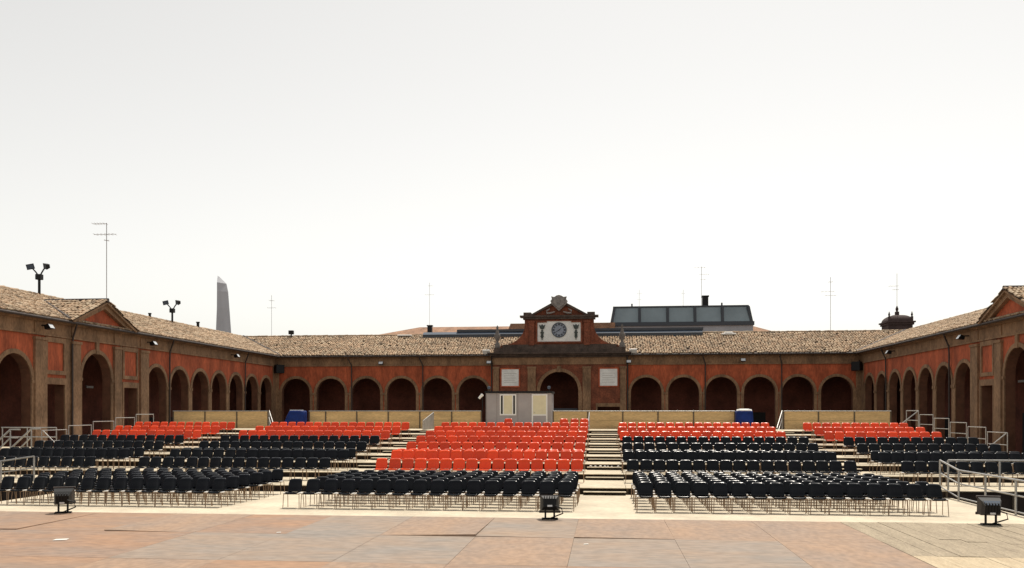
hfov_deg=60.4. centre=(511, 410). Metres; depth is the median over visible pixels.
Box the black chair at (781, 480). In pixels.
[776,478,796,507]
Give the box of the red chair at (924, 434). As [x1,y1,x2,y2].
[920,432,929,439]
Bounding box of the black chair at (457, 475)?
[446,474,461,499]
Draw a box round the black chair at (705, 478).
[701,476,719,503]
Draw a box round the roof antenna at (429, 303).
[425,283,431,324]
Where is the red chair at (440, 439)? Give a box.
[437,436,445,444]
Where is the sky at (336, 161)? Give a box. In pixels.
[0,0,1023,335]
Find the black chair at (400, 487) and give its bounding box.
[390,479,409,509]
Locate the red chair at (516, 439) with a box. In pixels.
[511,436,519,445]
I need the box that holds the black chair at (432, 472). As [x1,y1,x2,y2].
[425,470,435,474]
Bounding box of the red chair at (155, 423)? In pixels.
[149,422,158,429]
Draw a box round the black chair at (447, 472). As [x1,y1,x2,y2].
[440,470,450,475]
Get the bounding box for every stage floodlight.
[53,486,75,513]
[539,495,562,519]
[975,495,1008,525]
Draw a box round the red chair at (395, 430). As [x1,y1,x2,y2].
[389,426,400,442]
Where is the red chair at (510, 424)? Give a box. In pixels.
[505,422,513,430]
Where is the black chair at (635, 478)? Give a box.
[633,473,648,500]
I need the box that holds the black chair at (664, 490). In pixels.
[655,482,673,512]
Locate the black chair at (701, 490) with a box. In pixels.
[692,482,711,511]
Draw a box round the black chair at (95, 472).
[77,471,98,496]
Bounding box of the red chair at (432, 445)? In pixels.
[428,442,437,449]
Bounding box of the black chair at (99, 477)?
[90,473,111,496]
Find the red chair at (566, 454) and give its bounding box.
[561,450,571,461]
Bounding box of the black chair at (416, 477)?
[404,475,422,503]
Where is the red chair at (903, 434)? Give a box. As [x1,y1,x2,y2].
[899,432,910,440]
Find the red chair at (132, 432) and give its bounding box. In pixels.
[128,430,136,436]
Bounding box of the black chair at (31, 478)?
[11,474,34,501]
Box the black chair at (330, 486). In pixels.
[318,479,339,508]
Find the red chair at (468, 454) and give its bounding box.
[463,450,473,460]
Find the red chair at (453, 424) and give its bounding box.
[450,422,458,429]
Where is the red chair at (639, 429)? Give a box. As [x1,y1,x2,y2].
[637,427,645,434]
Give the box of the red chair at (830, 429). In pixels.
[823,427,833,439]
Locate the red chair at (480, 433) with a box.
[476,431,484,439]
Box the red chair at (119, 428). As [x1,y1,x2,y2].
[110,426,122,434]
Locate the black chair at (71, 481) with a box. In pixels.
[65,477,79,502]
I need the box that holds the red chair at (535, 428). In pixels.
[530,426,538,434]
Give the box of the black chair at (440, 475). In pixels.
[427,474,443,500]
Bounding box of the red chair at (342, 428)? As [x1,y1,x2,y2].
[337,426,344,434]
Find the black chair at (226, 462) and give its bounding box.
[217,457,232,469]
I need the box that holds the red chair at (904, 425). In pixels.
[898,423,907,437]
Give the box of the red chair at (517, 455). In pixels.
[512,450,522,461]
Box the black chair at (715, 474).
[713,472,724,498]
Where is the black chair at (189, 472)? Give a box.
[179,470,197,495]
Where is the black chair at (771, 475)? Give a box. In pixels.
[768,474,784,501]
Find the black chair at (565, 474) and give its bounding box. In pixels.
[563,473,576,496]
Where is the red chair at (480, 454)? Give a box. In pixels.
[475,450,485,471]
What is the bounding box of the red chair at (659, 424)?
[656,422,664,430]
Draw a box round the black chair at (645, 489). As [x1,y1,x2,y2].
[637,481,654,511]
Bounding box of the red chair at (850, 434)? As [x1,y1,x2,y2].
[844,432,854,449]
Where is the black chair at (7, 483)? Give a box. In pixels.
[0,476,15,504]
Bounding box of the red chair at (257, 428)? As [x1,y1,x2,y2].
[255,426,263,433]
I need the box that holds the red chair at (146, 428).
[141,426,148,440]
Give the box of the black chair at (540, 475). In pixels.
[528,474,543,501]
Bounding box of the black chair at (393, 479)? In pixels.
[379,477,399,505]
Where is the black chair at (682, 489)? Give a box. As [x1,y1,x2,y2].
[674,482,692,512]
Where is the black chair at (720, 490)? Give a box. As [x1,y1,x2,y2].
[712,482,731,513]
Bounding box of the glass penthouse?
[610,295,753,331]
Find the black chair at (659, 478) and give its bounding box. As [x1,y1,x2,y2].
[653,477,669,504]
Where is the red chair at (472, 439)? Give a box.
[469,436,477,445]
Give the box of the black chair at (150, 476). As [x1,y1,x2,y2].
[142,475,160,501]
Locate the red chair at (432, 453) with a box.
[426,450,438,468]
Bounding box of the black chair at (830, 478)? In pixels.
[826,477,843,505]
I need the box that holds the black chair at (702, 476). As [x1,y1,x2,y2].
[701,474,712,478]
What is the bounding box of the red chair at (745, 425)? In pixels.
[741,423,749,428]
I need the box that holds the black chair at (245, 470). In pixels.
[241,469,255,493]
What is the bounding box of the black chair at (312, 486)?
[300,479,321,508]
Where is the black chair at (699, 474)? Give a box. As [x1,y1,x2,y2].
[695,472,712,498]
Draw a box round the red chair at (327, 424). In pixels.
[323,422,330,429]
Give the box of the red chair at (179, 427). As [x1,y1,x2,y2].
[176,426,183,431]
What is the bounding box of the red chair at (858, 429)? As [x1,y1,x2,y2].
[854,427,866,435]
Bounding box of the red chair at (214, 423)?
[210,422,219,436]
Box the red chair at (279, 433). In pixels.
[276,430,284,438]
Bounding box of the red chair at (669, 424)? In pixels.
[665,422,673,430]
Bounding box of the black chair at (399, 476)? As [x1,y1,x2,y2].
[387,475,405,503]
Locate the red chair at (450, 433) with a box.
[446,431,454,439]
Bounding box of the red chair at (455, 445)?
[451,442,460,449]
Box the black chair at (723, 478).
[719,476,737,504]
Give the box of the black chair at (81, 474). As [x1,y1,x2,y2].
[64,471,83,492]
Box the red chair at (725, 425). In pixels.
[722,423,730,436]
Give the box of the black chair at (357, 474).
[345,473,361,495]
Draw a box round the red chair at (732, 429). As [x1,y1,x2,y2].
[726,427,735,435]
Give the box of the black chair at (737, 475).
[735,474,748,495]
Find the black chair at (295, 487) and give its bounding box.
[282,479,303,507]
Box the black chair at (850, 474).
[846,473,863,500]
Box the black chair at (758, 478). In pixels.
[753,476,772,504]
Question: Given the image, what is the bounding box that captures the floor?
[0,490,1023,523]
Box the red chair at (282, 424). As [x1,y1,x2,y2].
[279,422,286,427]
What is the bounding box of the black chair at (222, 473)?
[213,472,233,498]
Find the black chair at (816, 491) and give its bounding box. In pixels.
[806,483,828,514]
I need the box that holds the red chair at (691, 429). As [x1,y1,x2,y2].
[687,427,697,442]
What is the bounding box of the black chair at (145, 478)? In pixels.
[136,473,157,500]
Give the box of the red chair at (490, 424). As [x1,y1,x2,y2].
[487,422,494,430]
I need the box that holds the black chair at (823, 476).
[818,475,837,502]
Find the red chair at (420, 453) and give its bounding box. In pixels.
[414,450,426,465]
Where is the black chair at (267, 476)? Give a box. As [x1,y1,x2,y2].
[254,471,273,496]
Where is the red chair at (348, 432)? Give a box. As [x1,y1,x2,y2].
[343,430,351,437]
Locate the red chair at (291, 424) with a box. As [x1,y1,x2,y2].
[288,422,295,428]
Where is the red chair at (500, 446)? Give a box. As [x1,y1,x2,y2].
[495,442,505,451]
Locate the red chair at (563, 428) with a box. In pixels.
[559,426,567,434]
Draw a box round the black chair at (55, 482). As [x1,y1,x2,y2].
[39,477,61,505]
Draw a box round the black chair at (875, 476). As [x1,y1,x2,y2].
[869,475,883,501]
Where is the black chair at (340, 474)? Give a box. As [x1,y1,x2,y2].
[328,473,347,499]
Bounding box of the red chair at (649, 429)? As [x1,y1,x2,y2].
[647,427,655,434]
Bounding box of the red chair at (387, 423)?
[382,422,392,437]
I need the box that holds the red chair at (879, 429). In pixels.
[875,427,887,437]
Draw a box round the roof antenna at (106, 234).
[92,223,115,297]
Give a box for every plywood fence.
[173,411,268,427]
[309,411,481,428]
[553,411,734,428]
[783,411,890,428]
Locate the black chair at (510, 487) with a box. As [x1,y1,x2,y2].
[500,480,518,508]
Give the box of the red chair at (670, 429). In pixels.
[667,427,675,435]
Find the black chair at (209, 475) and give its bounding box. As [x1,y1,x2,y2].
[199,474,220,501]
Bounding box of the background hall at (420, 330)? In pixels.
[379,323,769,334]
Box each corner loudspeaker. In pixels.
[274,364,283,372]
[851,360,862,370]
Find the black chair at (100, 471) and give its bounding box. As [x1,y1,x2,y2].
[96,469,111,493]
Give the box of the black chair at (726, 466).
[720,460,732,472]
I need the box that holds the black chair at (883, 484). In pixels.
[874,481,897,511]
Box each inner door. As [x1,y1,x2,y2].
[753,412,764,426]
[945,417,947,439]
[1022,413,1023,452]
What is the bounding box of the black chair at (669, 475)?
[667,474,682,500]
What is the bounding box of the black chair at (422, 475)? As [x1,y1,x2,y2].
[410,473,428,500]
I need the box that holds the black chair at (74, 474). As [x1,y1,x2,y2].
[63,473,80,486]
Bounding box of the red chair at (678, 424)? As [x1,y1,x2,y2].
[675,422,683,430]
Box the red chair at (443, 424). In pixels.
[441,422,448,428]
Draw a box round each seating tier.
[0,475,1023,513]
[2,466,1023,483]
[14,458,984,474]
[72,446,976,456]
[93,441,964,451]
[116,437,945,444]
[133,452,877,462]
[146,433,931,440]
[183,428,915,433]
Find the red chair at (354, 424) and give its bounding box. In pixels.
[349,422,356,427]
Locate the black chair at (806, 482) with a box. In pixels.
[801,480,820,510]
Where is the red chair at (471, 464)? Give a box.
[463,459,477,470]
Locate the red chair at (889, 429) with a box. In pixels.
[885,427,894,434]
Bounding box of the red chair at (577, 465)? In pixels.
[569,459,583,482]
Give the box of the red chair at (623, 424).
[619,422,626,429]
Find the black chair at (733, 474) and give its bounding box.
[730,472,741,477]
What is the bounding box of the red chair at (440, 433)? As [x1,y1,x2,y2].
[436,431,444,439]
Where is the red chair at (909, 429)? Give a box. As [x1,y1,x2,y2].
[905,427,914,435]
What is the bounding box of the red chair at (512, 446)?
[506,442,516,450]
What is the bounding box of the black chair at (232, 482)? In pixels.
[219,476,240,504]
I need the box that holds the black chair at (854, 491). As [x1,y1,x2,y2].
[845,483,867,514]
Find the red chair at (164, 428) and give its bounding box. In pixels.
[159,426,166,432]
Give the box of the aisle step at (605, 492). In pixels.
[583,491,625,494]
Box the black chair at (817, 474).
[812,473,823,476]
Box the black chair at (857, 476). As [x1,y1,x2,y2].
[854,475,865,478]
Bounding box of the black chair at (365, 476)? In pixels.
[353,475,372,502]
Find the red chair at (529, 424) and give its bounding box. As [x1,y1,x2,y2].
[524,422,531,430]
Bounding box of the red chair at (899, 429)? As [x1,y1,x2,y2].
[895,427,904,435]
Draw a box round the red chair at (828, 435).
[823,431,836,448]
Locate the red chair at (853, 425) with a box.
[851,423,859,428]
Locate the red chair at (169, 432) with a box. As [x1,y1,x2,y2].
[165,430,173,436]
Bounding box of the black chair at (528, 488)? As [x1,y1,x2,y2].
[518,480,536,510]
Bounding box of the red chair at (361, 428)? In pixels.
[355,426,363,434]
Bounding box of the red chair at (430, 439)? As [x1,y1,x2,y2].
[426,436,435,444]
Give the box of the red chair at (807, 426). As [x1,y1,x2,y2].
[802,423,814,438]
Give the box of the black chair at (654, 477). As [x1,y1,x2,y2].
[650,475,667,503]
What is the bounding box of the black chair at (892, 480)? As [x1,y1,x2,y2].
[885,479,907,508]
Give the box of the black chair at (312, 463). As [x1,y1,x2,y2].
[303,458,319,479]
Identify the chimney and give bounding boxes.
[427,325,432,331]
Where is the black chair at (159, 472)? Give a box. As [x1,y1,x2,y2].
[149,470,169,495]
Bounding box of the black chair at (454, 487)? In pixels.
[445,480,463,509]
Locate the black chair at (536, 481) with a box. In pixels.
[521,478,538,507]
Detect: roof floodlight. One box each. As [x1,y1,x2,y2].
[26,263,49,294]
[162,300,180,321]
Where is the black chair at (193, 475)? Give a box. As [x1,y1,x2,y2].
[183,474,204,500]
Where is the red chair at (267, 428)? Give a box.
[264,426,272,433]
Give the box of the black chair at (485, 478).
[473,476,490,504]
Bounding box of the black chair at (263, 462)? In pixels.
[255,457,268,471]
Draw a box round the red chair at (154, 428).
[147,426,157,433]
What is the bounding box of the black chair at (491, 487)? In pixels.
[481,480,500,510]
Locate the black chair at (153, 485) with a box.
[139,477,161,506]
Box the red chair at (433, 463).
[424,458,438,471]
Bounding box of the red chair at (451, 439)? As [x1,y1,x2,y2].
[448,436,456,444]
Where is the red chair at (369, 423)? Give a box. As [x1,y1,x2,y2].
[366,422,373,428]
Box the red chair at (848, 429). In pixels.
[844,427,854,443]
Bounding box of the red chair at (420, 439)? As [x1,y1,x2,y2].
[416,436,424,444]
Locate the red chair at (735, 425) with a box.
[732,423,740,429]
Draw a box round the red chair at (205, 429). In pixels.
[201,426,211,440]
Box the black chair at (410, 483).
[396,477,415,506]
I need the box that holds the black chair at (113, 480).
[110,473,126,500]
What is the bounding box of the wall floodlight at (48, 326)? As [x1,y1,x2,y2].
[41,324,54,329]
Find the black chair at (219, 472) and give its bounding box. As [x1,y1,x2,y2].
[217,470,228,496]
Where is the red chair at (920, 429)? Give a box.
[916,427,925,435]
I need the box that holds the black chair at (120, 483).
[106,477,128,505]
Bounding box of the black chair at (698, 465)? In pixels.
[692,460,705,473]
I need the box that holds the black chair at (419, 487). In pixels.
[408,479,428,509]
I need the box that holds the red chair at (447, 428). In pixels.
[443,426,451,434]
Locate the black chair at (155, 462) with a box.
[144,457,161,470]
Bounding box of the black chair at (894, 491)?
[884,483,907,514]
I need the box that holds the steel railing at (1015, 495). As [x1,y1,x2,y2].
[939,460,1023,514]
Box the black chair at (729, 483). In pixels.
[726,480,744,509]
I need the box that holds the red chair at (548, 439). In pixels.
[543,436,552,445]
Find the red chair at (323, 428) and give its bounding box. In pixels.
[319,426,326,433]
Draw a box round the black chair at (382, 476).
[370,475,389,502]
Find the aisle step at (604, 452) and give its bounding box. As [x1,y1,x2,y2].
[589,452,620,453]
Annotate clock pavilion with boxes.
[487,295,630,410]
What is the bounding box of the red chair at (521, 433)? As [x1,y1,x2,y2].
[517,431,525,439]
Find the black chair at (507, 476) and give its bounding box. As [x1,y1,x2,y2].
[495,474,510,501]
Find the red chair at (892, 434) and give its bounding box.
[888,432,899,440]
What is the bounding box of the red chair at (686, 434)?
[681,431,690,439]
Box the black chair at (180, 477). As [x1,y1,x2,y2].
[170,475,191,503]
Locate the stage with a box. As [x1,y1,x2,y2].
[0,511,1023,567]
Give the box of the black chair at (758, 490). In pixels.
[749,482,769,513]
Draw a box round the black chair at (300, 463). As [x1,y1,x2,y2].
[289,458,307,480]
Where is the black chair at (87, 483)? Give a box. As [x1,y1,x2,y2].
[75,477,95,504]
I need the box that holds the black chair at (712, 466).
[706,460,721,472]
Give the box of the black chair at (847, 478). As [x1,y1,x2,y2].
[843,477,861,504]
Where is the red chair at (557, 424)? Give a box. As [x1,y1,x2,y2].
[551,422,559,430]
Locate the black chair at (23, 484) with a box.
[7,476,31,504]
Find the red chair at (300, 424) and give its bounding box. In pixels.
[297,422,304,429]
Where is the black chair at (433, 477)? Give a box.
[427,475,437,503]
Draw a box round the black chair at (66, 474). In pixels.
[57,471,68,482]
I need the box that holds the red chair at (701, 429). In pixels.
[696,427,704,435]
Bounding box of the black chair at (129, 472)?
[120,470,140,494]
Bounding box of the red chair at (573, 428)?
[569,426,577,434]
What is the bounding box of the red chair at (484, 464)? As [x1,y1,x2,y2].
[478,459,490,470]
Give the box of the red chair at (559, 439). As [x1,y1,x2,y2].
[554,436,563,445]
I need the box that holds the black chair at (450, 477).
[439,476,456,502]
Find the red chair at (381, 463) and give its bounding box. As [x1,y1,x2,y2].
[373,458,387,470]
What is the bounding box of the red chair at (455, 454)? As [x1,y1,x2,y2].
[451,450,461,460]
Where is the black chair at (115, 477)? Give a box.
[106,475,128,501]
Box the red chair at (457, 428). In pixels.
[453,426,461,434]
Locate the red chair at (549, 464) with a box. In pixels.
[543,459,557,470]
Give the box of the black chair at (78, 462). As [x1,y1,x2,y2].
[68,456,84,468]
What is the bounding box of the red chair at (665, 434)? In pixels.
[661,431,669,440]
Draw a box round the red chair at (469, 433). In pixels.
[466,431,474,439]
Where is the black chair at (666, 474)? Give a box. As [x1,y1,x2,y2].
[665,472,679,498]
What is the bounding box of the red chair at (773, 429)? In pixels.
[767,427,775,435]
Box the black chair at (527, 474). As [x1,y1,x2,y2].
[519,471,529,477]
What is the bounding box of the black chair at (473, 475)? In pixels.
[460,474,476,501]
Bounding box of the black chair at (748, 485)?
[746,480,764,510]
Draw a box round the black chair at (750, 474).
[746,472,757,476]
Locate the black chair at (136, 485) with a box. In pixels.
[122,477,145,505]
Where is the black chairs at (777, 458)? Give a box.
[0,435,1023,486]
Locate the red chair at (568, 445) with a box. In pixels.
[563,442,573,451]
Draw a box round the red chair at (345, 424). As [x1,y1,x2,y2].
[340,422,347,429]
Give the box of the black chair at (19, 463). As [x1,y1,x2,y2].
[8,456,27,476]
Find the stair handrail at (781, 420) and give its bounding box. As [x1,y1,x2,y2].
[777,411,782,429]
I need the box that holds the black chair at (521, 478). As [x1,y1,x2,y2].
[508,476,525,503]
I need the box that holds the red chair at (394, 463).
[386,458,400,469]
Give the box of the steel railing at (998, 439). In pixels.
[987,431,1007,452]
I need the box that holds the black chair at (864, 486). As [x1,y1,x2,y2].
[856,481,878,511]
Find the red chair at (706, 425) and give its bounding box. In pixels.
[703,422,711,430]
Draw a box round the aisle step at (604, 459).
[588,459,620,461]
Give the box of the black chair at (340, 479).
[327,477,347,505]
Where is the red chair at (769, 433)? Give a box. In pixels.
[765,431,775,440]
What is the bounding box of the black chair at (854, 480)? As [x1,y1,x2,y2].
[851,479,863,508]
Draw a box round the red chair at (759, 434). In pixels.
[755,431,764,440]
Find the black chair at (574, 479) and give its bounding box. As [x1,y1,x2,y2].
[561,477,577,505]
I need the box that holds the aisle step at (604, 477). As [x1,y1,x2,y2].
[586,477,623,479]
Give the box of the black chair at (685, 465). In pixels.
[679,460,692,471]
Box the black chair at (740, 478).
[736,476,754,504]
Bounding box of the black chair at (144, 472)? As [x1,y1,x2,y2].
[134,470,153,495]
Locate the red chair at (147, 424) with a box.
[140,422,150,429]
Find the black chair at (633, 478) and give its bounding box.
[631,472,643,497]
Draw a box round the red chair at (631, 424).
[628,422,635,426]
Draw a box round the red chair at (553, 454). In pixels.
[546,450,558,471]
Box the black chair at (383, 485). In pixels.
[372,479,392,508]
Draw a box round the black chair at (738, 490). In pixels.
[729,482,750,513]
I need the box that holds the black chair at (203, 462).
[193,457,208,469]
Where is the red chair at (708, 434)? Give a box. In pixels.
[701,431,713,448]
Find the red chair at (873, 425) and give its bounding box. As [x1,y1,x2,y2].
[870,423,879,430]
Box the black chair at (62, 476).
[43,474,64,501]
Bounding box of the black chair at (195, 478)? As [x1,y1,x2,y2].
[186,476,207,503]
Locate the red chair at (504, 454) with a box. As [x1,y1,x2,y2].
[499,450,509,461]
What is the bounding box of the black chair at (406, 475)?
[397,473,410,499]
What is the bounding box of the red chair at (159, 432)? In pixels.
[155,430,165,444]
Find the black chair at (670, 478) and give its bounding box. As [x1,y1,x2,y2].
[668,475,684,503]
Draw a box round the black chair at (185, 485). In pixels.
[172,478,194,505]
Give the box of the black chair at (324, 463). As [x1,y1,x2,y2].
[315,458,331,476]
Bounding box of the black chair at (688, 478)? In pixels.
[686,476,702,503]
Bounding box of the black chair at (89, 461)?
[79,456,95,467]
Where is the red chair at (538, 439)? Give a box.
[532,436,541,445]
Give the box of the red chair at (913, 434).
[909,432,919,439]
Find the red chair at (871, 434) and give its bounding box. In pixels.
[867,432,877,443]
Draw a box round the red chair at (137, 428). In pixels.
[132,426,140,432]
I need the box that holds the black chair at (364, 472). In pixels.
[350,471,366,496]
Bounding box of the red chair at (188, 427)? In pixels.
[183,426,193,441]
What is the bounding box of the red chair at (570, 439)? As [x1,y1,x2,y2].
[565,436,574,445]
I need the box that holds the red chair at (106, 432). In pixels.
[97,430,109,440]
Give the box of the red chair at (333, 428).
[328,426,335,434]
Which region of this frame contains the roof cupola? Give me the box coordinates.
[879,306,915,329]
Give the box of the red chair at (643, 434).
[640,431,649,439]
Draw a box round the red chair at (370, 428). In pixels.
[364,426,372,432]
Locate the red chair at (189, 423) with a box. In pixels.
[184,422,192,429]
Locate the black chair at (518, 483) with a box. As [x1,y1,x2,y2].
[503,478,520,507]
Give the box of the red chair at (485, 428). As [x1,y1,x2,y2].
[482,426,489,434]
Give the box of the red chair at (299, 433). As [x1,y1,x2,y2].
[295,430,303,438]
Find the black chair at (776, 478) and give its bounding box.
[773,476,787,504]
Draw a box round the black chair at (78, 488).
[76,475,94,502]
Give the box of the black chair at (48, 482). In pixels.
[29,472,49,497]
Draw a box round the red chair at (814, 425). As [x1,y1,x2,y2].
[811,423,820,438]
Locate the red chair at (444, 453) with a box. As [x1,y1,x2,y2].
[439,450,449,460]
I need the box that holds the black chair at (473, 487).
[463,480,482,510]
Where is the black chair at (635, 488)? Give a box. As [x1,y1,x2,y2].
[633,475,649,503]
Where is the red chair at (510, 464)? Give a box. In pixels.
[503,459,517,472]
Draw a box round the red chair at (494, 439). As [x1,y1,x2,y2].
[490,436,498,445]
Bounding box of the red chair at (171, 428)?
[164,426,174,433]
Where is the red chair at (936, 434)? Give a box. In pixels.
[931,432,944,441]
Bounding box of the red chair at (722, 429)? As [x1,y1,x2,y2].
[716,427,725,435]
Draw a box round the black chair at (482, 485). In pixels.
[467,478,485,506]
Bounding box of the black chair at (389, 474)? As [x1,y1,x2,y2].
[383,473,395,500]
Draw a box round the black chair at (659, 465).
[652,460,666,471]
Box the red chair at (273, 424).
[271,422,277,429]
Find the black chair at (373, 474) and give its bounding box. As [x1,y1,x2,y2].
[361,473,379,500]
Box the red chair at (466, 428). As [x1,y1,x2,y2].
[462,426,470,434]
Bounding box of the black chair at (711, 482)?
[707,480,726,509]
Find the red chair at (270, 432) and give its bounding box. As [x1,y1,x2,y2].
[267,430,275,438]
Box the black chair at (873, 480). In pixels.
[867,479,889,508]
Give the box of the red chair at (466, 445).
[462,442,471,449]
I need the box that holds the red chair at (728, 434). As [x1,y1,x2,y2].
[723,431,732,438]
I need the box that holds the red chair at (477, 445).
[473,442,482,450]
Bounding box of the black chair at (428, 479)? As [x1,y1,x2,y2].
[414,477,433,506]
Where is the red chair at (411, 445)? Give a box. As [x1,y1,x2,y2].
[406,442,415,449]
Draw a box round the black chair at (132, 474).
[127,473,142,495]
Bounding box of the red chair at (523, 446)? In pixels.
[518,442,527,452]
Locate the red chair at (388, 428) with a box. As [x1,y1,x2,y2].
[383,426,391,435]
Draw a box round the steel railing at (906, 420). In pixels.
[902,410,918,426]
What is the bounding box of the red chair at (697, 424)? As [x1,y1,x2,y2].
[694,422,702,428]
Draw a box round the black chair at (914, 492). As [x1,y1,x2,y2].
[904,484,928,515]
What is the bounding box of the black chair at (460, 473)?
[446,472,461,498]
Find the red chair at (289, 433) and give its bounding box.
[285,430,293,437]
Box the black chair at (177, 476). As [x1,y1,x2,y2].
[168,474,188,500]
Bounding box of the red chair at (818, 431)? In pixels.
[813,427,826,443]
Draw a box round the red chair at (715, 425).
[713,423,721,430]
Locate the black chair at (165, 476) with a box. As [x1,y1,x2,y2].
[155,475,176,501]
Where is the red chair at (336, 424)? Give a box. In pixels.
[331,422,338,429]
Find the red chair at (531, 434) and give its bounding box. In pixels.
[526,431,535,439]
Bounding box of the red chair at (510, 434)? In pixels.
[506,431,515,439]
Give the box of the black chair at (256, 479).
[244,472,264,498]
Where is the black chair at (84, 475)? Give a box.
[78,473,94,498]
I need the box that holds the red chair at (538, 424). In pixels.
[533,422,540,430]
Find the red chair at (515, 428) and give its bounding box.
[511,426,520,441]
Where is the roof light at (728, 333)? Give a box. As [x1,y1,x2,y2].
[721,332,735,334]
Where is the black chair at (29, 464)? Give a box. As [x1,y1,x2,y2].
[20,456,38,473]
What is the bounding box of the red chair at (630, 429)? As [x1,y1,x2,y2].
[627,427,636,434]
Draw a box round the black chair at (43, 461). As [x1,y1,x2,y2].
[31,456,50,477]
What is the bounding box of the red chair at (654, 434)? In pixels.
[650,431,659,440]
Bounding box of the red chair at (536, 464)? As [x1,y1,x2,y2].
[529,459,542,470]
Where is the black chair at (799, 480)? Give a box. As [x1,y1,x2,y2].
[794,478,814,507]
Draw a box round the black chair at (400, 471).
[395,470,404,474]
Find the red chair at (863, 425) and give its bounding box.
[861,423,869,430]
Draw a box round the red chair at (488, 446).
[484,442,493,450]
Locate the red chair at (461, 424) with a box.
[459,422,466,428]
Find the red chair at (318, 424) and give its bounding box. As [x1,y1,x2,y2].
[314,422,321,429]
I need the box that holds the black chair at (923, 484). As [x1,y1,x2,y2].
[913,481,936,512]
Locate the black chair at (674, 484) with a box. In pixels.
[671,479,689,509]
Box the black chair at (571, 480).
[557,478,575,506]
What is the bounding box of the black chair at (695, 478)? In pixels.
[689,477,705,505]
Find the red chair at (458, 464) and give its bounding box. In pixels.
[451,458,464,470]
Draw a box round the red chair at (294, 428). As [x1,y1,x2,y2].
[291,426,299,433]
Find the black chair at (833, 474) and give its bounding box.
[829,473,846,497]
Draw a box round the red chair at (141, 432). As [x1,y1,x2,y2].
[135,430,145,438]
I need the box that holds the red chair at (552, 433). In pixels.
[547,431,555,439]
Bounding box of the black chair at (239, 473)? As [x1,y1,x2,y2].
[229,472,249,498]
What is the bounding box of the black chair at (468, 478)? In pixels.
[458,476,471,504]
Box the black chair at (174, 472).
[172,470,184,493]
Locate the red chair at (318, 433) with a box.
[313,430,322,446]
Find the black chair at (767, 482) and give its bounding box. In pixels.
[762,480,782,510]
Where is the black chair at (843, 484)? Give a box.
[837,481,859,511]
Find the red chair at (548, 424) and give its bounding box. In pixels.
[542,422,550,429]
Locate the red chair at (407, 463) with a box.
[400,458,413,469]
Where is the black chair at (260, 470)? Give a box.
[251,469,270,494]
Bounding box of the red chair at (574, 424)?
[570,422,578,430]
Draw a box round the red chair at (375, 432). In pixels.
[368,430,381,447]
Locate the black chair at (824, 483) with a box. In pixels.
[818,481,839,511]
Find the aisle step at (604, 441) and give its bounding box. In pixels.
[590,441,618,442]
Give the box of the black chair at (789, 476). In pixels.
[783,474,802,502]
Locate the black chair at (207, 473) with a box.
[198,472,218,498]
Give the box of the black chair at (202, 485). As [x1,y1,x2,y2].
[189,478,211,506]
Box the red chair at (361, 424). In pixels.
[357,422,364,428]
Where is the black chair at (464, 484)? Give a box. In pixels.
[450,478,466,506]
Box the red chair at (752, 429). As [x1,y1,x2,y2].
[746,427,755,435]
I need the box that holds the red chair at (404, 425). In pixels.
[400,422,410,437]
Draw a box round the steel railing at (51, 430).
[41,429,66,442]
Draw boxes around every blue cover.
[285,410,306,425]
[735,409,752,426]
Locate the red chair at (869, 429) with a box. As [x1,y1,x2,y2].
[865,427,873,434]
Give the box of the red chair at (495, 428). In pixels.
[491,426,499,434]
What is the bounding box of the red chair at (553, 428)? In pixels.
[549,426,557,434]
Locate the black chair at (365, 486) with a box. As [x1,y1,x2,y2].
[354,479,374,508]
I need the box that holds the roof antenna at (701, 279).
[695,267,705,304]
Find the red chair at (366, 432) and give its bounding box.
[359,430,370,443]
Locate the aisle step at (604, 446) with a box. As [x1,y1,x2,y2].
[590,446,619,447]
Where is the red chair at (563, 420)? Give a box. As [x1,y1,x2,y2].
[560,419,567,426]
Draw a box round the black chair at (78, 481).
[67,475,80,499]
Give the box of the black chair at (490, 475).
[477,474,494,501]
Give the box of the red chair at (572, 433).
[568,431,576,439]
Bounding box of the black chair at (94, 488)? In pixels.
[90,475,112,502]
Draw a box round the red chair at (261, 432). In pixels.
[257,430,265,436]
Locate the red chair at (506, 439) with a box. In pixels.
[500,436,509,445]
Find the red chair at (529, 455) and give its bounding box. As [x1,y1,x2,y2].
[524,450,534,461]
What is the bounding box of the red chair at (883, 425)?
[880,423,888,430]
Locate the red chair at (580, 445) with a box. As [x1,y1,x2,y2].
[575,442,585,461]
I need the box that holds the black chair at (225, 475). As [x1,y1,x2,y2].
[215,474,235,501]
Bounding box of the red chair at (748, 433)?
[744,431,753,440]
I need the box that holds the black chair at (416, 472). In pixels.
[409,470,419,474]
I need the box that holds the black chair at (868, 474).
[863,473,873,500]
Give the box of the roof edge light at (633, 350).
[629,349,636,352]
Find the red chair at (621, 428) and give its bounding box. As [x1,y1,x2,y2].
[617,426,626,434]
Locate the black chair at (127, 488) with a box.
[122,475,144,502]
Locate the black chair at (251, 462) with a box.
[241,457,257,470]
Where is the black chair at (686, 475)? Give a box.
[685,474,699,501]
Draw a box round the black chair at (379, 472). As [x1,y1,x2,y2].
[366,471,384,497]
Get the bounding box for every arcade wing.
[0,285,279,446]
[243,329,905,430]
[856,285,1023,456]
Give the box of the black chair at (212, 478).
[202,476,223,503]
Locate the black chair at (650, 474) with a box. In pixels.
[648,472,660,479]
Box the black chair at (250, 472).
[238,471,258,496]
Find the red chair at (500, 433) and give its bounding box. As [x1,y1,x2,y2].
[496,431,504,439]
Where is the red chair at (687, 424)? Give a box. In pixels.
[684,422,692,430]
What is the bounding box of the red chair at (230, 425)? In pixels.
[223,422,235,434]
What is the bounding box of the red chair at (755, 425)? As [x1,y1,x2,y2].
[751,423,759,430]
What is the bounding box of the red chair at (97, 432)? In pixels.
[92,430,100,437]
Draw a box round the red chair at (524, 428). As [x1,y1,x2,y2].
[520,426,528,432]

